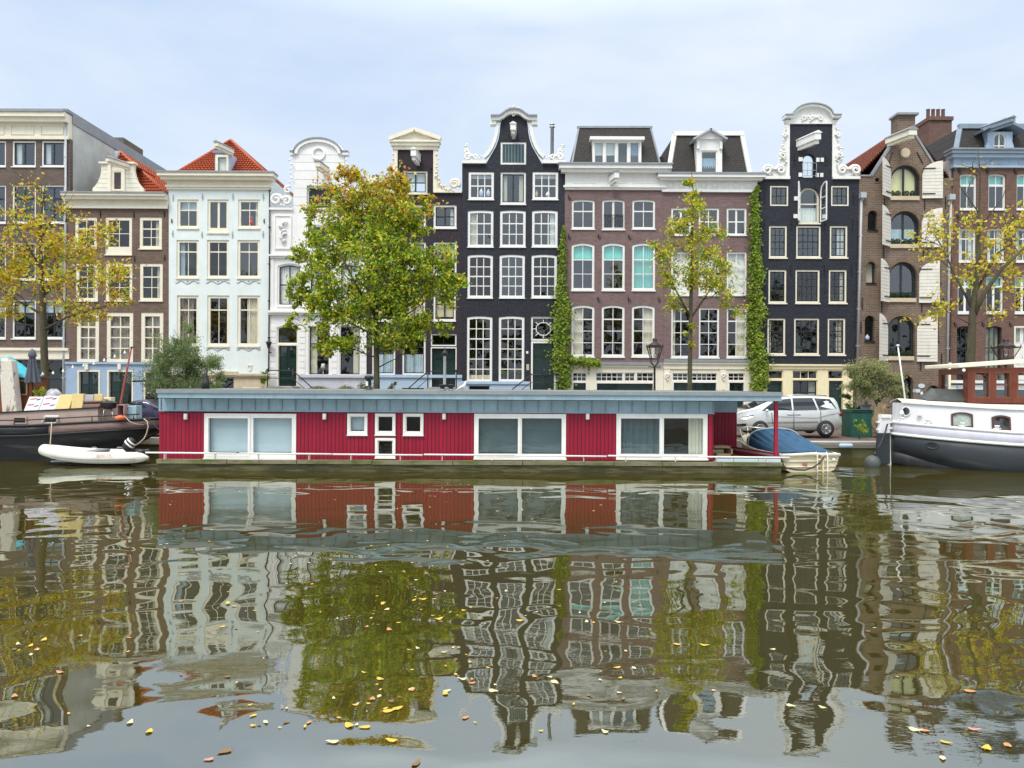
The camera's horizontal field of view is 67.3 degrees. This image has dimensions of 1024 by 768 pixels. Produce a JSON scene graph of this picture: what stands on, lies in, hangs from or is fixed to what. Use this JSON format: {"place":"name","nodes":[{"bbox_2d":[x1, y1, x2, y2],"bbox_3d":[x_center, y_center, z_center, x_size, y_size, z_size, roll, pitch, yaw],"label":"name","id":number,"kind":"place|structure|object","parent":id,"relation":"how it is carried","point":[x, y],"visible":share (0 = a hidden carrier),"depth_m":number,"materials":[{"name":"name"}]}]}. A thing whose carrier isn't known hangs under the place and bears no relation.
{"place":"outdoors","nodes":[
{"label":"outdoors","id":0,"kind":"place"},
{"bbox_2d":[60,150,168,403],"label":"canal house","id":1,"kind":"structure","parent":0,"point":[130,193],"depth_m":45.98,"materials":[{"name":"brown brick"}]},
{"bbox_2d":[77,313,98,361],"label":"window","id":2,"kind":"structure","parent":1,"relation":"in","point":[87,336],"depth_m":46.06,"materials":[{"name":"beige paint"}]},
{"bbox_2d":[81,372,97,394],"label":"window","id":3,"kind":"structure","parent":1,"relation":"in","point":[89,380],"depth_m":46.14,"materials":[{"name":"glass"}]},
{"bbox_2d":[104,217,131,255],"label":"window","id":4,"kind":"structure","parent":1,"relation":"in","point":[112,251],"depth_m":46.01,"materials":[{"name":"beige paint"}]},
{"bbox_2d":[107,313,132,361],"bbox_3d":[-23.452,-2.790,46.135,1.594,2.965,0.250,0,0,0],"label":"window","id":5,"kind":"structure","parent":1,"relation":"in","point":[122,327],"depth_m":46.20,"materials":[{"name":"beige paint"}]},
{"bbox_2d":[110,372,131,403],"bbox_3d":[-23.421,0.606,46.170,1.371,2.678,0.080,0,0,0],"label":"door","id":6,"kind":"structure","parent":1,"relation":"in","point":[116,386],"depth_m":46.14,"materials":[{"name":"green paint"}]},
{"bbox_2d":[138,217,161,249],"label":"window","id":7,"kind":"structure","parent":1,"relation":"in","point":[158,220],"depth_m":46.01,"materials":[{"name":"beige paint"}]},
{"bbox_2d":[139,263,162,301],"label":"window","id":8,"kind":"structure","parent":1,"relation":"in","point":[159,277],"depth_m":46.01,"materials":[{"name":"beige paint"}]},
{"bbox_2d":[141,313,162,361],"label":"window","id":9,"kind":"structure","parent":1,"relation":"in","point":[148,324],"depth_m":46.09,"materials":[{"name":"beige paint"}]},
{"bbox_2d":[155,139,292,387],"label":"canal house","id":10,"kind":"structure","parent":0,"point":[218,262],"depth_m":46.00,"materials":[{"name":"beige paint"}]},
{"bbox_2d":[175,240,198,278],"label":"window","id":11,"kind":"structure","parent":10,"relation":"in","point":[182,242],"depth_m":46.06,"materials":[{"name":"beige paint"}]},
{"bbox_2d":[176,200,198,228],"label":"window","id":12,"kind":"structure","parent":10,"relation":"in","point":[186,205],"depth_m":46.06,"materials":[{"name":"beige paint"}]},
{"bbox_2d":[177,296,198,346],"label":"window","id":13,"kind":"structure","parent":10,"relation":"in","point":[185,307],"depth_m":46.14,"materials":[{"name":"beige paint"}]},
{"bbox_2d":[206,200,228,233],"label":"window","id":14,"kind":"structure","parent":10,"relation":"in","point":[218,230],"depth_m":46.06,"materials":[{"name":"beige paint"}]},
{"bbox_2d":[206,240,228,278],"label":"window","id":15,"kind":"structure","parent":10,"relation":"in","point":[209,242],"depth_m":46.06,"materials":[{"name":"beige paint"}]},
{"bbox_2d":[206,296,229,347],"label":"window","id":16,"kind":"structure","parent":10,"relation":"in","point":[209,344],"depth_m":46.06,"materials":[{"name":"beige paint"}]},
{"bbox_2d":[236,240,259,278],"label":"window","id":17,"kind":"structure","parent":10,"relation":"in","point":[239,241],"depth_m":46.06,"materials":[{"name":"beige paint"}]},
{"bbox_2d":[236,296,259,347],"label":"window","id":18,"kind":"structure","parent":10,"relation":"in","point":[253,305],"depth_m":46.11,"materials":[{"name":"beige paint"}]},
{"bbox_2d":[237,200,259,228],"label":"window","id":19,"kind":"structure","parent":10,"relation":"in","point":[257,202],"depth_m":46.06,"materials":[{"name":"beige paint"}]},
{"bbox_2d":[265,137,366,388],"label":"canal house","id":20,"kind":"structure","parent":0,"point":[294,363],"depth_m":45.98,"materials":[{"name":"white paint"}]},
{"bbox_2d":[279,346,296,385],"bbox_3d":[-13.424,-1.084,46.142,1.084,2.423,0.135,0,0,0],"label":"door","id":21,"kind":"structure","parent":20,"relation":"in","point":[287,354],"depth_m":46.17,"materials":[{"name":"green paint"}]},
{"bbox_2d":[276,264,300,306],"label":"window","id":22,"kind":"structure","parent":20,"relation":"in","point":[283,270],"depth_m":46.23,"materials":[{"name":"white paint"}]},
{"bbox_2d":[308,326,329,374],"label":"window","id":23,"kind":"structure","parent":20,"relation":"in","point":[312,362],"depth_m":46.23,"materials":[{"name":"white paint"}]},
{"bbox_2d":[339,326,360,374],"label":"window","id":24,"kind":"structure","parent":20,"relation":"in","point":[356,357],"depth_m":46.17,"materials":[{"name":"white paint"}]},
{"bbox_2d":[366,127,461,388],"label":"canal house","id":25,"kind":"structure","parent":0,"point":[415,149],"depth_m":46.03,"materials":[{"name":"black paint"}]},
{"bbox_2d":[372,333,394,374],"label":"window","id":26,"kind":"structure","parent":25,"relation":"in","point":[389,368],"depth_m":46.29,"materials":[{"name":"white paint"}]},
{"bbox_2d":[402,333,425,374],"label":"window","id":27,"kind":"structure","parent":25,"relation":"in","point":[416,365],"depth_m":46.29,"materials":[{"name":"white paint"}]},
{"bbox_2d":[404,171,427,194],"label":"window","id":28,"kind":"structure","parent":25,"relation":"in","point":[416,179],"depth_m":46.13,"materials":[{"name":"beige paint"}]},
{"bbox_2d":[432,348,455,386],"bbox_3d":[-4.094,-0.974,46.222,1.421,2.330,0.075,0,0,0],"label":"door","id":29,"kind":"structure","parent":25,"relation":"in","point":[437,357],"depth_m":46.19,"materials":[{"name":"green paint"}]},
{"bbox_2d":[433,289,455,321],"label":"window","id":30,"kind":"structure","parent":25,"relation":"in","point":[438,310],"depth_m":46.14,"materials":[{"name":"white paint"}]},
{"bbox_2d":[433,205,456,228],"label":"window","id":31,"kind":"structure","parent":25,"relation":"in","point":[453,216],"depth_m":46.09,"materials":[{"name":"white paint"}]},
{"bbox_2d":[134,437,875,457],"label":"quay wall","id":32,"kind":"structure","parent":0,"point":[856,450],"depth_m":30.36,"materials":[{"name":"stone"}]},
{"bbox_2d":[0,454,1023,767],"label":"water","id":33,"kind":"structure","parent":0,"point":[814,576],"depth_m":9.36,"materials":[{"name":"green liquid"}]},
{"bbox_2d":[0,376,158,460],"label":"barge","id":34,"kind":"object","parent":33,"relation":"on","point":[24,435],"visible":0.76,"depth_m":27.74,"materials":[{"name":"black paint"}]},
{"bbox_2d":[0,358,21,411],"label":"timber post","id":35,"kind":"object","parent":34,"relation":"on","point":[10,389],"visible":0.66,"depth_m":28.15,"materials":[{"name":"beige paint"}]},
{"bbox_2d":[24,349,41,396],"bbox_3d":[-17.748,-0.149,28.500,0.537,2.313,0.537,0,0,23],"label":"parasol","id":36,"kind":"object","parent":34,"relation":"on","point":[32,375],"visible":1,"depth_m":28.40,"materials":[{"name":"grey fabric"}]},
{"bbox_2d":[38,437,151,463],"bbox_3d":[-14.340,2.267,26.541,4.155,0.858,1.555,0,0,0],"label":"dinghy","id":37,"kind":"object","parent":33,"relation":"on","point":[127,453],"visible":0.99,"depth_m":25.91,"materials":[{"name":"white rubber"}]},
{"bbox_2d":[145,388,789,473],"bbox_3d":[-1.340,1.926,27.205,20.782,3.434,5.470,0,0,0],"label":"houseboat","id":38,"kind":"object","parent":33,"relation":"on","point":[454,430],"visible":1,"depth_m":24.96,"materials":[{"name":"red paint"}]},
{"bbox_2d":[203,413,295,459],"bbox_3d":[-8.500,1.708,25.051,3.017,1.491,0.282,0,0,0],"label":"window","id":39,"kind":"structure","parent":38,"relation":"in","point":[229,432],"depth_m":25.19,"materials":[{"name":"glass"}]},
{"bbox_2d":[346,414,367,435],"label":"window","id":40,"kind":"structure","parent":38,"relation":"in","point":[354,421],"depth_m":25.01,"materials":[{"name":"white paint"}]},
{"bbox_2d":[473,414,566,459],"bbox_3d":[0.264,1.716,25.051,3.017,1.491,0.282,0,0,0],"label":"window","id":41,"kind":"structure","parent":38,"relation":"in","point":[519,433],"depth_m":25.19,"materials":[{"name":"grey glass"}]},
{"bbox_2d":[616,414,707,460],"bbox_3d":[4.871,1.721,25.062,2.991,1.500,0.305,0,0,0],"label":"window","id":42,"kind":"structure","parent":38,"relation":"in","point":[635,433],"depth_m":25.16,"materials":[{"name":"grey glass"}]},
{"bbox_2d":[739,426,840,472],"bbox_3d":[9.482,2.385,27.386,2.330,1.644,4.604,0,0,-9],"label":"motorboat","id":43,"kind":"object","parent":33,"relation":"on","point":[801,451],"visible":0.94,"depth_m":26.00,"materials":[{"name":"blue fabric"}]},
{"bbox_2d":[875,359,1023,471],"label":"white barge","id":44,"kind":"object","parent":33,"relation":"on","point":[985,433],"visible":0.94,"depth_m":26.66,"materials":[{"name":"paint"}]},
{"bbox_2d":[916,388,984,402],"bbox_3d":[15.889,0.461,28.000,2.519,0.598,1.111,0,0,0],"label":"covered skylight","id":45,"kind":"object","parent":44,"relation":"on","point":[948,395],"visible":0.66,"depth_m":27.68,"materials":[{"name":"grey fabric"}]},
{"bbox_2d":[951,412,972,427],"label":"cabin window","id":46,"kind":"structure","parent":44,"relation":"in","point":[958,417],"depth_m":26.26,"materials":[{"name":"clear glass"}]},
{"bbox_2d":[0,0,1023,208],"label":"sky","id":47,"kind":"structure","parent":0,"point":[171,79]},
{"bbox_2d":[462,105,565,389],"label":"canal house","id":48,"kind":"structure","parent":0,"point":[511,267],"depth_m":46.03,"materials":[{"name":"black brick"}]},
{"bbox_2d":[467,316,491,380],"bbox_3d":[-1.938,-2.097,46.153,1.515,3.907,0.247,0,0,0],"label":"window","id":49,"kind":"structure","parent":48,"relation":"in","point":[476,377],"depth_m":46.03,"materials":[{"name":"white paint"}]},
{"bbox_2d":[467,255,492,298],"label":"window","id":50,"kind":"structure","parent":48,"relation":"in","point":[469,296],"depth_m":46.03,"materials":[{"name":"white paint"}]},
{"bbox_2d":[467,211,493,247],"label":"window","id":51,"kind":"structure","parent":48,"relation":"in","point":[473,223],"depth_m":46.08,"materials":[{"name":"white paint"}]},
{"bbox_2d":[468,172,493,199],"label":"window","id":52,"kind":"structure","parent":48,"relation":"in","point":[472,175],"depth_m":46.03,"materials":[{"name":"white paint"}]},
{"bbox_2d":[499,316,523,380],"bbox_3d":[-0.032,-2.097,46.085,1.531,3.907,0.110,0,0,0],"label":"window","id":53,"kind":"structure","parent":48,"relation":"in","point":[507,317],"depth_m":46.03,"materials":[{"name":"white paint"}]},
{"bbox_2d":[499,255,524,298],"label":"window","id":54,"kind":"structure","parent":48,"relation":"in","point":[501,296],"depth_m":46.03,"materials":[{"name":"white paint"}]},
{"bbox_2d":[499,211,525,247],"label":"window","id":55,"kind":"structure","parent":48,"relation":"in","point":[501,212],"depth_m":46.03,"materials":[{"name":"white paint"}]},
{"bbox_2d":[500,172,525,204],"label":"window","id":56,"kind":"structure","parent":48,"relation":"in","point":[522,179],"depth_m":46.11,"materials":[{"name":"white paint"}]},
{"bbox_2d":[533,343,553,389],"bbox_3d":[1.882,-1.021,46.192,1.276,2.839,0.075,0,0,0],"label":"door","id":57,"kind":"structure","parent":48,"relation":"in","point":[541,365],"depth_m":46.17,"materials":[{"name":"green paint"}]},
{"bbox_2d":[531,255,556,298],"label":"window","id":58,"kind":"structure","parent":48,"relation":"in","point":[533,296],"depth_m":46.03,"materials":[{"name":"white paint"}]},
{"bbox_2d":[531,211,557,247],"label":"window","id":59,"kind":"structure","parent":48,"relation":"in","point":[553,223],"depth_m":46.03,"materials":[{"name":"white paint"}]},
{"bbox_2d":[532,172,558,199],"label":"window","id":60,"kind":"structure","parent":48,"relation":"in","point":[536,175],"depth_m":46.03,"materials":[{"name":"white paint"}]},
{"bbox_2d":[152,427,875,440],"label":"street","id":61,"kind":"structure","parent":0,"point":[834,436],"depth_m":33.11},
{"bbox_2d":[0,171,146,390],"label":"sparse autumn tree","id":62,"kind":"object","parent":61,"relation":"on","point":[55,247],"visible":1,"depth_m":33.08,"materials":[{"name":"yellow plant"}]},
{"bbox_2d":[127,399,160,417],"bbox_3d":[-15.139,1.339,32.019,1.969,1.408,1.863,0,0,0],"label":"blue hatchback","id":63,"kind":"object","parent":61,"relation":"on","point":[150,407],"visible":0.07,"depth_m":31.28,"materials":[{"name":"paint"}]},
{"bbox_2d":[119,320,229,399],"bbox_3d":[-16.004,-0.462,36.799,4.825,5.315,4.319,0,0,0],"label":"bushy shrub","id":64,"kind":"object","parent":61,"relation":"on","point":[189,363],"visible":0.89,"depth_m":36.50,"materials":[{"name":"green plant"}]},
{"bbox_2d":[282,161,473,388],"bbox_3d":[-6.112,-3.689,33.427,7.928,11.875,5.493,0,0,33],"label":"autumn tree","id":65,"kind":"object","parent":61,"relation":"on","point":[398,287],"visible":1,"depth_m":33.10,"materials":[{"name":"green plant"}]},
{"bbox_2d":[646,171,748,390],"bbox_3d":[8.152,-3.526,33.663,4.849,11.698,3.273,0,0,0],"label":"slender tree","id":66,"kind":"object","parent":61,"relation":"on","point":[692,280],"visible":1,"depth_m":33.62,"materials":[{"name":"green plant"}]},
{"bbox_2d":[737,394,842,436],"bbox_3d":[11.731,1.337,33.229,4.595,1.810,2.103,0,0,0],"label":"silver minivan","id":67,"kind":"object","parent":61,"relation":"on","point":[820,415],"visible":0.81,"depth_m":32.43,"materials":[{"name":"paint"}]},
{"bbox_2d":[840,409,873,437],"bbox_3d":[15.097,1.714,33.680,1.031,1.190,1.040,0,0,0],"label":"planter box","id":68,"kind":"object","parent":61,"relation":"on","point":[849,417],"visible":0.95,"depth_m":33.20,"materials":[{"name":"green paint"}]},
{"bbox_2d":[835,354,912,407],"bbox_3d":[16.218,0.524,34.345,3.338,3.682,2.279,0,0,-22],"label":"olive tree","id":69,"kind":"object","parent":61,"relation":"on","point":[879,375],"visible":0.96,"depth_m":34.00,"materials":[{"name":"green plant"}]},
{"bbox_2d":[899,144,1023,368],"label":"forked tree","id":70,"kind":"object","parent":61,"relation":"on","point":[974,304],"visible":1,"depth_m":32.53,"materials":[{"name":"yellow plant"}]},
{"bbox_2d":[558,126,673,389],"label":"canal house","id":71,"kind":"structure","parent":0,"point":[613,186],"depth_m":46.02,"materials":[{"name":"brown brick"}]},
{"bbox_2d":[544,225,600,389],"bbox_3d":[3.599,-3.780,45.619,3.430,11.386,0.758,0,0,0],"label":"ivy","id":72,"kind":"object","parent":71,"relation":"attached to","point":[561,367],"visible":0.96,"depth_m":45.60,"materials":[{"name":"green plant"}]},
{"bbox_2d":[571,243,594,291],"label":"window","id":73,"kind":"structure","parent":71,"relation":"in","point":[582,252],"depth_m":46.02,"materials":[{"name":"white paint"}]},
{"bbox_2d":[571,305,594,357],"bbox_3d":[4.241,-3.132,46.090,1.435,3.139,0.360,0,0,0],"label":"window","id":74,"kind":"structure","parent":71,"relation":"in","point":[577,329],"depth_m":46.11,"materials":[{"name":"white paint"}]},
{"bbox_2d":[601,243,624,291],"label":"window","id":75,"kind":"structure","parent":71,"relation":"in","point":[612,251],"depth_m":46.02,"materials":[{"name":"white paint"}]},
{"bbox_2d":[601,305,624,357],"bbox_3d":[6.042,-3.132,46.020,1.435,3.139,0.220,0,0,0],"label":"window","id":76,"kind":"structure","parent":71,"relation":"in","point":[603,355],"depth_m":46.02,"materials":[{"name":"white paint"}]},
{"bbox_2d":[597,383,651,389],"bbox_3d":[6.744,0.981,46.172,3.348,2.025,0.075,0,0,0],"label":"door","id":77,"kind":"structure","parent":71,"relation":"in","point":[600,386],"depth_m":46.14,"materials":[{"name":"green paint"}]},
{"bbox_2d":[631,305,654,357],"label":"window","id":78,"kind":"structure","parent":71,"relation":"in","point":[648,319],"depth_m":46.09,"materials":[{"name":"white paint"}]},
{"bbox_2d":[631,243,655,291],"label":"window","id":79,"kind":"structure","parent":71,"relation":"in","point":[641,276],"depth_m":46.22,"materials":[{"name":"white paint"}]},
{"bbox_2d":[656,128,766,406],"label":"canal house","id":80,"kind":"structure","parent":0,"point":[717,163],"depth_m":46.03,"materials":[{"name":"brown brick"}]},
{"bbox_2d":[671,308,688,358],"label":"window","id":81,"kind":"structure","parent":80,"relation":"in","point":[673,321],"depth_m":46.12,"materials":[{"name":"white paint"}]},
{"bbox_2d":[671,252,689,295],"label":"window","id":82,"kind":"structure","parent":80,"relation":"in","point":[683,289],"depth_m":46.29,"materials":[{"name":"white paint"}]},
{"bbox_2d":[674,383,715,390],"bbox_3d":[10.946,0.957,46.212,2.553,2.074,0.075,0,0,0],"label":"door","id":83,"kind":"structure","parent":80,"relation":"in","point":[677,386],"depth_m":46.18,"materials":[{"name":"green paint"}]},
{"bbox_2d":[698,308,719,358],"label":"window","id":84,"kind":"structure","parent":80,"relation":"in","point":[700,357],"depth_m":46.08,"materials":[{"name":"white paint"}]},
{"bbox_2d":[726,252,746,295],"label":"window","id":85,"kind":"structure","parent":80,"relation":"in","point":[740,257],"depth_m":46.29,"materials":[{"name":"white paint"}]},
{"bbox_2d":[726,308,746,358],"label":"window","id":86,"kind":"structure","parent":80,"relation":"in","point":[740,343],"depth_m":46.27,"materials":[{"name":"white paint"}]},
{"bbox_2d":[739,184,774,391],"bbox_3d":[14.577,-4.976,45.567,2.137,13.766,0.744,0,0,0],"label":"ivy","id":87,"kind":"object","parent":80,"relation":"attached to","point":[757,316],"visible":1,"depth_m":45.54,"materials":[{"name":"green plant"}]},
{"bbox_2d":[757,102,860,416],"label":"canal house","id":88,"kind":"structure","parent":0,"point":[809,239],"depth_m":46.00,"materials":[{"name":"black brick"}]},
{"bbox_2d":[767,318,785,355],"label":"window","id":89,"kind":"structure","parent":88,"relation":"in","point":[769,331],"depth_m":46.05,"materials":[{"name":"beige paint"}]},
{"bbox_2d":[768,270,786,303],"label":"window","id":90,"kind":"structure","parent":88,"relation":"in","point":[770,271],"depth_m":46.04,"materials":[{"name":"beige paint"}]},
{"bbox_2d":[768,226,787,258],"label":"window","id":91,"kind":"structure","parent":88,"relation":"in","point":[775,256],"depth_m":46.04,"materials":[{"name":"beige paint"}]},
{"bbox_2d":[794,318,819,355],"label":"window","id":92,"kind":"structure","parent":88,"relation":"in","point":[800,353],"depth_m":46.04,"materials":[{"name":"beige paint"}]},
{"bbox_2d":[795,270,820,303],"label":"window","id":93,"kind":"structure","parent":88,"relation":"in","point":[817,272],"depth_m":46.04,"materials":[{"name":"beige paint"}]},
{"bbox_2d":[796,226,821,258],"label":"window","id":94,"kind":"structure","parent":88,"relation":"in","point":[818,235],"depth_m":46.04,"materials":[{"name":"beige paint"}]},
{"bbox_2d":[798,188,820,224],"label":"window","id":95,"kind":"structure","parent":88,"relation":"in","point":[808,216],"depth_m":46.36,"materials":[{"name":"beige paint"}]},
{"bbox_2d":[827,318,845,355],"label":"window","id":96,"kind":"structure","parent":88,"relation":"in","point":[838,331],"depth_m":46.09,"materials":[{"name":"beige paint"}]},
{"bbox_2d":[828,270,847,303],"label":"window","id":97,"kind":"structure","parent":88,"relation":"in","point":[842,273],"depth_m":46.09,"materials":[{"name":"beige paint"}]},
{"bbox_2d":[829,226,847,258],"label":"window","id":98,"kind":"structure","parent":88,"relation":"in","point":[840,229],"depth_m":46.09,"materials":[{"name":"beige paint"}]},
{"bbox_2d":[846,112,955,419],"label":"warehouse","id":99,"kind":"structure","parent":0,"point":[901,158],"depth_m":45.98,"materials":[{"name":"paint"}]},
{"bbox_2d":[891,212,917,243],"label":"window","id":100,"kind":"structure","parent":99,"relation":"in","point":[895,233],"depth_m":46.26,"materials":[{"name":"paint"}]},
{"bbox_2d":[891,166,918,195],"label":"window","id":101,"kind":"structure","parent":99,"relation":"in","point":[902,178],"depth_m":46.40,"materials":[{"name":"paint"}]},
{"bbox_2d":[915,109,1023,396],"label":"canal house","id":102,"kind":"structure","parent":0,"point":[1001,141],"depth_m":46.03,"materials":[{"name":"brick"}]},
{"bbox_2d":[958,229,974,262],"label":"window","id":103,"kind":"structure","parent":102,"relation":"in","point":[971,244],"depth_m":46.24,"materials":[{"name":"white paint"}]},
{"bbox_2d":[959,174,977,210],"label":"window","id":104,"kind":"structure","parent":102,"relation":"in","point":[964,182],"depth_m":46.19,"materials":[{"name":"white paint"}]},
{"bbox_2d":[985,326,1000,379],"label":"window","id":105,"kind":"structure","parent":102,"relation":"in","point":[991,333],"depth_m":46.37,"materials":[{"name":"glass"}]},
{"bbox_2d":[988,174,1006,210],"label":"window","id":106,"kind":"structure","parent":102,"relation":"in","point":[994,179],"depth_m":46.19,"materials":[{"name":"white paint"}]},
{"bbox_2d":[1016,328,1023,379],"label":"door","id":107,"kind":"structure","parent":102,"relation":"in","point":[1019,331],"depth_m":46.20,"materials":[{"name":"white paint"}]},
{"label":"ground","id":108,"kind":"structure","parent":0,"visible":0},
{"bbox_2d":[0,108,165,394],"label":"canal house","id":109,"kind":"structure","parent":108,"relation":"on","point":[66,148],"depth_m":46.08,"materials":[{"name":"brown brick"}]},
{"bbox_2d":[11,141,35,167],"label":"window","id":110,"kind":"structure","parent":109,"relation":"in","point":[19,164],"depth_m":46.12,"materials":[{"name":"white paint"}]},
{"bbox_2d":[11,300,35,339],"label":"window","id":111,"kind":"structure","parent":109,"relation":"in","point":[28,311],"depth_m":46.12,"materials":[{"name":"white paint"}]},
{"bbox_2d":[40,141,63,167],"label":"window","id":112,"kind":"structure","parent":109,"relation":"in","point":[48,164],"depth_m":46.12,"materials":[{"name":"white paint"}]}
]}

